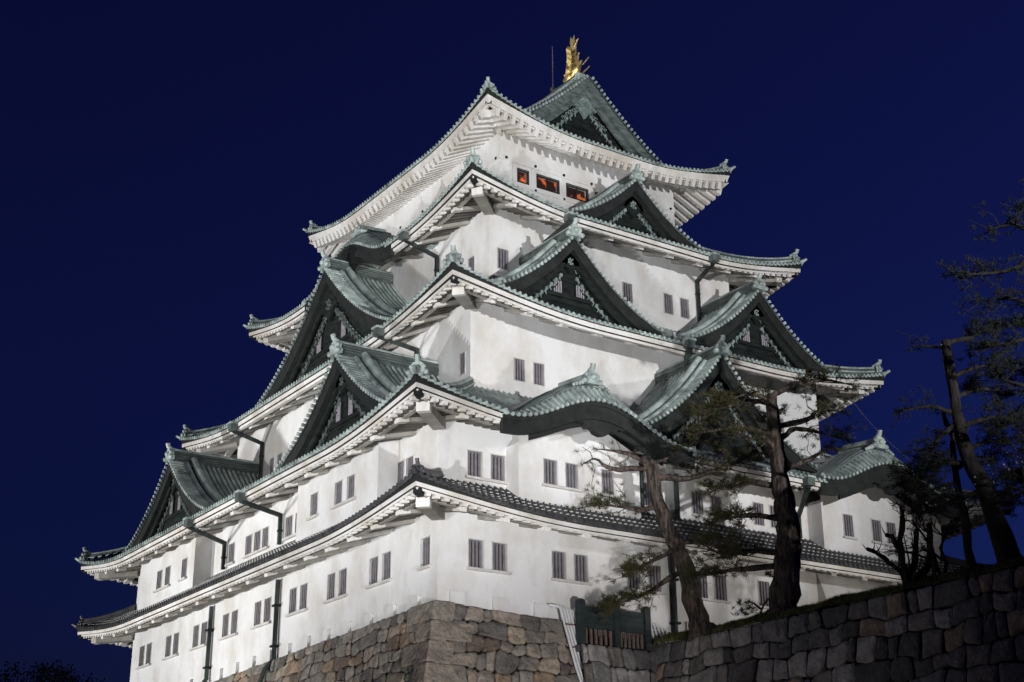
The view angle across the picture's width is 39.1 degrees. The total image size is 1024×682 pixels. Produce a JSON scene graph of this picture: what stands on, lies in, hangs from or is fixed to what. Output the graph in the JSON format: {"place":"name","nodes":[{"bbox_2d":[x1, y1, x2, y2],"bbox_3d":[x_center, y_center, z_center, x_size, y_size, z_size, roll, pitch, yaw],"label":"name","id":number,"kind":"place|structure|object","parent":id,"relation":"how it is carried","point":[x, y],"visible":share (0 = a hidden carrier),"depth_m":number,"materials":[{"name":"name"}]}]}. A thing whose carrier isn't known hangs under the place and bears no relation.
{"place":"outdoors","nodes":[
{"label":"outdoors","id":0,"kind":"place"},
{"bbox_2d":[0,0,1023,681],"label":"sky","id":1,"kind":"structure","parent":0,"point":[165,165],"materials":[{"name":"blue"}]},
{"bbox_2d":[652,556,1023,644],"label":"grass bank ground","id":2,"kind":"structure","parent":0,"point":[821,608],"depth_m":56.68,"materials":[{"name":"green plant"}]},
{"bbox_2d":[564,438,768,641],"bbox_3d":[6.976,8.520,62.838,9.980,9.186,3.656,1,-21,-3],"label":"pine tree","id":3,"kind":"object","parent":2,"relation":"on","point":[700,624],"visible":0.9,"depth_m":62.79,"materials":[{"name":"green plant"}]},
{"bbox_2d":[729,570,773,617],"bbox_3d":[9.805,10.453,59.739,2.332,2.175,1.957,13,-25,-32],"label":"pine sapling","id":4,"kind":"object","parent":2,"relation":"on","point":[769,574],"visible":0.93,"depth_m":59.65,"materials":[{"name":"green plant"}]},
{"bbox_2d":[667,362,868,622],"bbox_3d":[10.984,6.164,60.443,8.790,11.792,4.650,2,-21,-5],"label":"pine tree","id":5,"kind":"object","parent":2,"relation":"on","point":[785,594],"visible":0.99,"depth_m":60.42,"materials":[{"name":"green plant"}]},
{"bbox_2d":[862,499,937,591],"bbox_3d":[14.244,7.454,52.940,2.052,3.517,2.057,13,-25,-32],"label":"pruned tree","id":6,"kind":"object","parent":2,"relation":"on","point":[906,571],"visible":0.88,"depth_m":52.63,"materials":[{"name":"black plant"}]},
{"bbox_2d":[880,486,984,583],"bbox_3d":[15.404,7.345,53.432,3.919,3.726,5.251,3,-21,-9],"label":"tree","id":7,"kind":"object","parent":2,"relation":"on","point":[941,557],"visible":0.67,"depth_m":52.63,"materials":[{"name":"black plant"}]},
{"bbox_2d":[883,300,1023,571],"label":"pine tree","id":8,"kind":"object","parent":2,"relation":"on","point":[1003,540],"visible":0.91,"depth_m":51.75,"materials":[{"name":"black plant"}]},
{"bbox_2d":[900,412,1007,568],"bbox_3d":[15.941,5.560,51.781,4.414,6.321,2.237,-6,-22,14],"label":"pine tree","id":9,"kind":"object","parent":2,"relation":"on","point":[966,536],"visible":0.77,"depth_m":51.78,"materials":[{"name":"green plant"}]},
{"bbox_2d":[936,178,1023,518],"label":"pine tree","id":10,"kind":"object","parent":2,"relation":"on","point":[996,371],"visible":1,"depth_m":51.49,"materials":[{"name":"green plant"}]},
{"bbox_2d":[973,424,1023,495],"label":"pine tree","id":11,"kind":"object","parent":2,"relation":"on","point":[1021,463],"visible":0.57,"depth_m":50.56,"materials":[{"name":"plant"}]},
{"label":"ground","id":12,"kind":"structure","parent":0,"visible":0},
{"bbox_2d":[0,657,104,681],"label":"broadleaf tree","id":13,"kind":"object","parent":12,"relation":"on","point":[64,674],"visible":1,"depth_m":108.34,"materials":[{"name":"green plant"}]},
{"bbox_2d":[214,600,680,681],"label":"stone base","id":14,"kind":"object","parent":12,"relation":"on","point":[438,641],"visible":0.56,"depth_m":59.80,"materials":[{"name":"grey stone"}]},
{"bbox_2d":[72,35,1020,681],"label":"castle keep","id":15,"kind":"structure","parent":14,"relation":"on","point":[494,321],"depth_m":72.77,"materials":[{"name":"paint"}]},
{"bbox_2d":[138,645,144,666],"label":"window","id":16,"kind":"structure","parent":15,"relation":"in","point":[141,658],"depth_m":86.54,"materials":[{"name":"black"}]},
{"bbox_2d":[145,642,151,663],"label":"window","id":17,"kind":"structure","parent":15,"relation":"in","point":[148,654],"depth_m":85.64,"materials":[{"name":"black"}]},
{"bbox_2d":[156,569,162,588],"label":"window","id":18,"kind":"structure","parent":15,"relation":"in","point":[159,576],"depth_m":83.78,"materials":[{"name":"black"}]},
{"bbox_2d":[164,565,170,585],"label":"window","id":19,"kind":"structure","parent":15,"relation":"in","point":[167,579],"depth_m":82.74,"materials":[{"name":"black wood"}]},
{"bbox_2d":[165,634,171,656],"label":"window","id":20,"kind":"structure","parent":15,"relation":"in","point":[169,639],"depth_m":83.25,"materials":[{"name":"black"}]},
{"bbox_2d":[172,631,179,654],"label":"window","id":21,"kind":"structure","parent":15,"relation":"in","point":[176,644],"depth_m":82.34,"materials":[{"name":"black"}]},
{"bbox_2d":[181,557,187,577],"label":"window","id":22,"kind":"structure","parent":15,"relation":"in","point":[185,561],"depth_m":80.83,"materials":[{"name":"black wood"}]},
{"bbox_2d":[192,624,199,647],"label":"window","id":23,"kind":"structure","parent":15,"relation":"in","point":[196,636],"depth_m":80.08,"materials":[{"name":"black"}]},
{"bbox_2d":[200,620,207,644],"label":"window","id":24,"kind":"structure","parent":15,"relation":"in","point":[205,625],"depth_m":79.17,"materials":[{"name":"black wood"}]},
{"bbox_2d":[221,612,229,636],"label":"window","id":25,"kind":"structure","parent":15,"relation":"in","point":[226,616],"depth_m":76.94,"materials":[{"name":"black"}]},
{"bbox_2d":[228,542,234,562],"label":"window","id":26,"kind":"structure","parent":15,"relation":"in","point":[232,548],"depth_m":78.17,"materials":[{"name":"black wood"}]},
{"bbox_2d":[230,609,237,633],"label":"window","id":27,"kind":"structure","parent":15,"relation":"in","point":[235,614],"depth_m":76.03,"materials":[{"name":"black"}]},
{"bbox_2d":[244,533,252,555],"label":"window","id":28,"kind":"structure","parent":15,"relation":"in","point":[249,539],"depth_m":76.46,"materials":[{"name":"black"}]},
{"bbox_2d":[253,529,260,551],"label":"window","id":29,"kind":"structure","parent":15,"relation":"in","point":[257,543],"depth_m":75.61,"materials":[{"name":"black"}]},
{"bbox_2d":[253,600,261,625],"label":"window","id":30,"kind":"structure","parent":15,"relation":"in","point":[258,605],"depth_m":73.77,"materials":[{"name":"black"}]},
{"bbox_2d":[261,525,268,547],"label":"window","id":31,"kind":"structure","parent":15,"relation":"in","point":[266,531],"depth_m":74.84,"materials":[{"name":"black"}]},
{"bbox_2d":[263,596,271,622],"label":"window","id":32,"kind":"structure","parent":15,"relation":"in","point":[267,611],"depth_m":72.88,"materials":[{"name":"black wood"}]},
{"bbox_2d":[268,456,274,474],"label":"window","id":33,"kind":"structure","parent":15,"relation":"in","point":[271,461],"depth_m":86.52,"materials":[{"name":"black"}]},
{"bbox_2d":[276,452,282,464],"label":"window","id":34,"kind":"structure","parent":15,"relation":"in","point":[279,456],"depth_m":85.80,"materials":[{"name":"black"}]},
{"bbox_2d":[285,514,292,536],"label":"window","id":35,"kind":"structure","parent":15,"relation":"in","point":[289,520],"depth_m":72.65,"materials":[{"name":"black"}]},
{"bbox_2d":[288,586,296,613],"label":"window","id":36,"kind":"structure","parent":15,"relation":"in","point":[293,592],"depth_m":70.58,"materials":[{"name":"black wood"}]},
{"bbox_2d":[299,582,307,609],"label":"window","id":37,"kind":"structure","parent":15,"relation":"in","point":[303,596],"depth_m":69.71,"materials":[{"name":"black wood"}]},
{"bbox_2d":[310,491,318,515],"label":"window","id":38,"kind":"structure","parent":15,"relation":"in","point":[314,497],"depth_m":68.38,"materials":[{"name":"black"}]},
{"bbox_2d":[326,571,335,599],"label":"window","id":39,"kind":"structure","parent":15,"relation":"in","point":[332,577],"depth_m":67.45,"materials":[{"name":"black"}]},
{"bbox_2d":[334,479,342,504],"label":"window","id":40,"kind":"structure","parent":15,"relation":"in","point":[338,487],"depth_m":66.50,"materials":[{"name":"black"}]},
{"bbox_2d":[338,567,347,595],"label":"window","id":41,"kind":"structure","parent":15,"relation":"in","point":[343,579],"depth_m":66.55,"materials":[{"name":"black"}]},
{"bbox_2d":[346,473,355,499],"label":"window","id":42,"kind":"structure","parent":15,"relation":"in","point":[351,489],"depth_m":65.53,"materials":[{"name":"black wood"}]},
{"bbox_2d":[369,555,378,584],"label":"window","id":43,"kind":"structure","parent":15,"relation":"in","point":[374,562],"depth_m":64.26,"materials":[{"name":"black wood"}]},
{"bbox_2d":[381,550,391,580],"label":"window","id":44,"kind":"structure","parent":15,"relation":"in","point":[388,556],"depth_m":63.36,"materials":[{"name":"black"}]},
{"bbox_2d":[397,459,404,482],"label":"window","id":45,"kind":"structure","parent":15,"relation":"in","point":[401,466],"depth_m":63.94,"materials":[{"name":"black"}]},
{"bbox_2d":[406,455,413,475],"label":"window","id":46,"kind":"structure","parent":15,"relation":"in","point":[411,460],"depth_m":63.39,"materials":[{"name":"black wood"}]},
{"bbox_2d":[420,535,430,566],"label":"window","id":47,"kind":"structure","parent":15,"relation":"in","point":[426,542],"depth_m":60.74,"materials":[{"name":"black"}]},
{"bbox_2d":[459,351,465,376],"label":"window","id":48,"kind":"structure","parent":15,"relation":"in","point":[462,358],"depth_m":69.78,"materials":[{"name":"black"}]},
{"bbox_2d":[468,254,474,270],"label":"window","id":49,"kind":"structure","parent":15,"relation":"in","point":[471,262],"depth_m":77.45,"materials":[{"name":"black wood"}]},
{"bbox_2d":[467,449,482,476],"bbox_3d":[-1.687,5.357,62.358,0.810,1.240,0.314,13,-25,-32],"label":"window","id":50,"kind":"structure","parent":15,"relation":"in","point":[473,459],"depth_m":62.35,"materials":[{"name":"black wood"}]},
{"bbox_2d":[467,538,483,567],"bbox_3d":[-1.609,9.033,60.983,0.810,1.290,0.314,13,-25,-32],"label":"window","id":51,"kind":"structure","parent":15,"relation":"in","point":[474,548],"depth_m":60.97,"materials":[{"name":"black wood"}]},
{"bbox_2d":[490,453,505,480],"bbox_3d":[-0.691,5.590,62.985,0.810,1.240,0.314,13,-25,-32],"label":"window","id":52,"kind":"structure","parent":15,"relation":"in","point":[496,463],"depth_m":62.96,"materials":[{"name":"black"}]},
{"bbox_2d":[491,541,507,571],"bbox_3d":[-0.613,9.266,61.610,0.810,1.290,0.314,13,-25,-32],"label":"window","id":53,"kind":"structure","parent":15,"relation":"in","point":[497,551],"depth_m":61.56,"materials":[{"name":"black"}]},
{"bbox_2d":[497,247,508,270],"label":"window","id":54,"kind":"structure","parent":15,"relation":"in","point":[501,255],"depth_m":76.48,"materials":[{"name":"black"}]},
{"bbox_2d":[513,357,525,382],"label":"window","id":55,"kind":"structure","parent":15,"relation":"in","point":[518,369],"depth_m":70.70,"materials":[{"name":"black"}]},
{"bbox_2d":[517,168,528,184],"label":"window","id":56,"kind":"structure","parent":15,"relation":"in","point":[520,176],"depth_m":82.13,"materials":[{"name":"orange glass"}]},
{"bbox_2d":[532,361,544,386],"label":"window","id":57,"kind":"structure","parent":15,"relation":"in","point":[538,372],"depth_m":71.32,"materials":[{"name":"black"}]},
{"bbox_2d":[536,173,559,194],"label":"window","id":58,"kind":"structure","parent":15,"relation":"in","point":[543,184],"depth_m":83.03,"materials":[{"name":"orange"}]},
{"bbox_2d":[543,458,557,484],"bbox_3d":[1.602,5.798,63.264,0.790,1.220,0.314,13,-25,-32],"label":"window","id":59,"kind":"structure","parent":15,"relation":"in","point":[549,470],"depth_m":63.22,"materials":[{"name":"black"}]},
{"bbox_2d":[551,550,566,578],"bbox_3d":[1.977,9.872,63.240,0.810,1.290,0.314,13,-25,-32],"label":"window","id":60,"kind":"structure","parent":15,"relation":"in","point":[557,560],"depth_m":63.21,"materials":[{"name":"black"}]},
{"bbox_2d":[565,462,578,488],"bbox_3d":[2.565,6.023,63.871,0.750,1.220,0.314,13,-25,-32],"label":"window","id":61,"kind":"structure","parent":15,"relation":"in","point":[571,475],"depth_m":63.81,"materials":[{"name":"black"}]},
{"bbox_2d":[566,183,588,201],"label":"window","id":62,"kind":"structure","parent":15,"relation":"in","point":[572,193],"depth_m":84.13,"materials":[{"name":"orange"}]},
{"bbox_2d":[573,553,588,581],"bbox_3d":[2.973,10.106,63.867,0.810,1.290,0.314,13,-25,-32],"label":"window","id":63,"kind":"structure","parent":15,"relation":"in","point":[579,563],"depth_m":63.83,"materials":[{"name":"black"}]},
{"bbox_2d":[601,468,614,494],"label":"window","id":64,"kind":"structure","parent":15,"relation":"in","point":[606,476],"depth_m":64.88,"materials":[{"name":"black wood"}]},
{"bbox_2d":[622,281,632,303],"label":"window","id":65,"kind":"structure","parent":15,"relation":"in","point":[626,289],"depth_m":80.88,"materials":[{"name":"black"}]},
{"bbox_2d":[627,562,641,588],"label":"window","id":66,"kind":"structure","parent":15,"relation":"in","point":[630,583],"depth_m":65.31,"materials":[{"name":"black"}]},
{"bbox_2d":[644,481,650,505],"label":"window","id":67,"kind":"structure","parent":15,"relation":"in","point":[647,500],"depth_m":67.27,"materials":[{"name":"black"}]},
{"bbox_2d":[647,564,661,591],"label":"window","id":68,"kind":"structure","parent":15,"relation":"in","point":[656,569],"depth_m":66.11,"materials":[{"name":"black"}]},
{"bbox_2d":[663,292,673,315],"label":"window","id":69,"kind":"structure","parent":15,"relation":"in","point":[667,302],"depth_m":82.38,"materials":[{"name":"black wood"}]},
{"bbox_2d":[679,297,689,319],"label":"window","id":70,"kind":"structure","parent":15,"relation":"in","point":[684,304],"depth_m":83.01,"materials":[{"name":"black"}]},
{"bbox_2d":[690,490,703,514],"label":"window","id":71,"kind":"structure","parent":15,"relation":"in","point":[696,504],"depth_m":68.90,"materials":[{"name":"black"}]},
{"bbox_2d":[699,573,708,597],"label":"window","id":72,"kind":"structure","parent":15,"relation":"in","point":[704,585],"depth_m":67.53,"materials":[{"name":"black"}]},
{"bbox_2d":[710,494,722,515],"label":"window","id":73,"kind":"structure","parent":15,"relation":"in","point":[715,497],"depth_m":69.61,"materials":[{"name":"black"}]},
{"bbox_2d":[713,575,727,600],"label":"window","id":74,"kind":"structure","parent":15,"relation":"in","point":[719,584],"depth_m":68.08,"materials":[{"name":"black"}]},
{"bbox_2d":[752,501,764,526],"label":"window","id":75,"kind":"structure","parent":15,"relation":"in","point":[758,521],"depth_m":70.95,"materials":[{"name":"black"}]},
{"bbox_2d":[757,580,769,605],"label":"window","id":76,"kind":"structure","parent":15,"relation":"in","point":[763,595],"depth_m":69.56,"materials":[{"name":"black"}]},
{"bbox_2d":[768,504,776,528],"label":"window","id":77,"kind":"structure","parent":15,"relation":"in","point":[771,509],"depth_m":71.43,"materials":[{"name":"black"}]},
{"bbox_2d":[842,513,854,536],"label":"window","id":78,"kind":"structure","parent":15,"relation":"in","point":[847,526],"depth_m":72.84,"materials":[{"name":"black"}]},
{"bbox_2d":[870,518,882,541],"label":"window","id":79,"kind":"structure","parent":15,"relation":"in","point":[875,528],"depth_m":73.92,"materials":[{"name":"black"}]},
{"bbox_2d":[885,521,896,543],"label":"window","id":80,"kind":"structure","parent":15,"relation":"in","point":[889,526],"depth_m":74.57,"materials":[{"name":"black"}]},
{"bbox_2d":[549,603,584,681],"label":"conduit bundle","id":81,"kind":"object","parent":14,"relation":"attached to","point":[568,618],"visible":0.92,"depth_m":61.40,"materials":[{"name":"white metal"}]},
{"bbox_2d":[651,621,670,643],"bbox_3d":[6.438,13.047,64.517,1.424,1.095,0.468,13,-25,-32],"label":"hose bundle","id":82,"kind":"object","parent":14,"relation":"on","point":[655,626],"visible":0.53,"depth_m":64.53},
{"bbox_2d":[575,566,1023,681],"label":"retaining wall","id":83,"kind":"structure","parent":12,"relation":"on","point":[971,629],"depth_m":52.56,"materials":[{"name":"stone"}]},
{"bbox_2d":[575,598,651,650],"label":"wooden gate","id":84,"kind":"structure","parent":83,"relation":"on","point":[628,622],"depth_m":62.43,"materials":[{"name":"green wood"}]}
]}

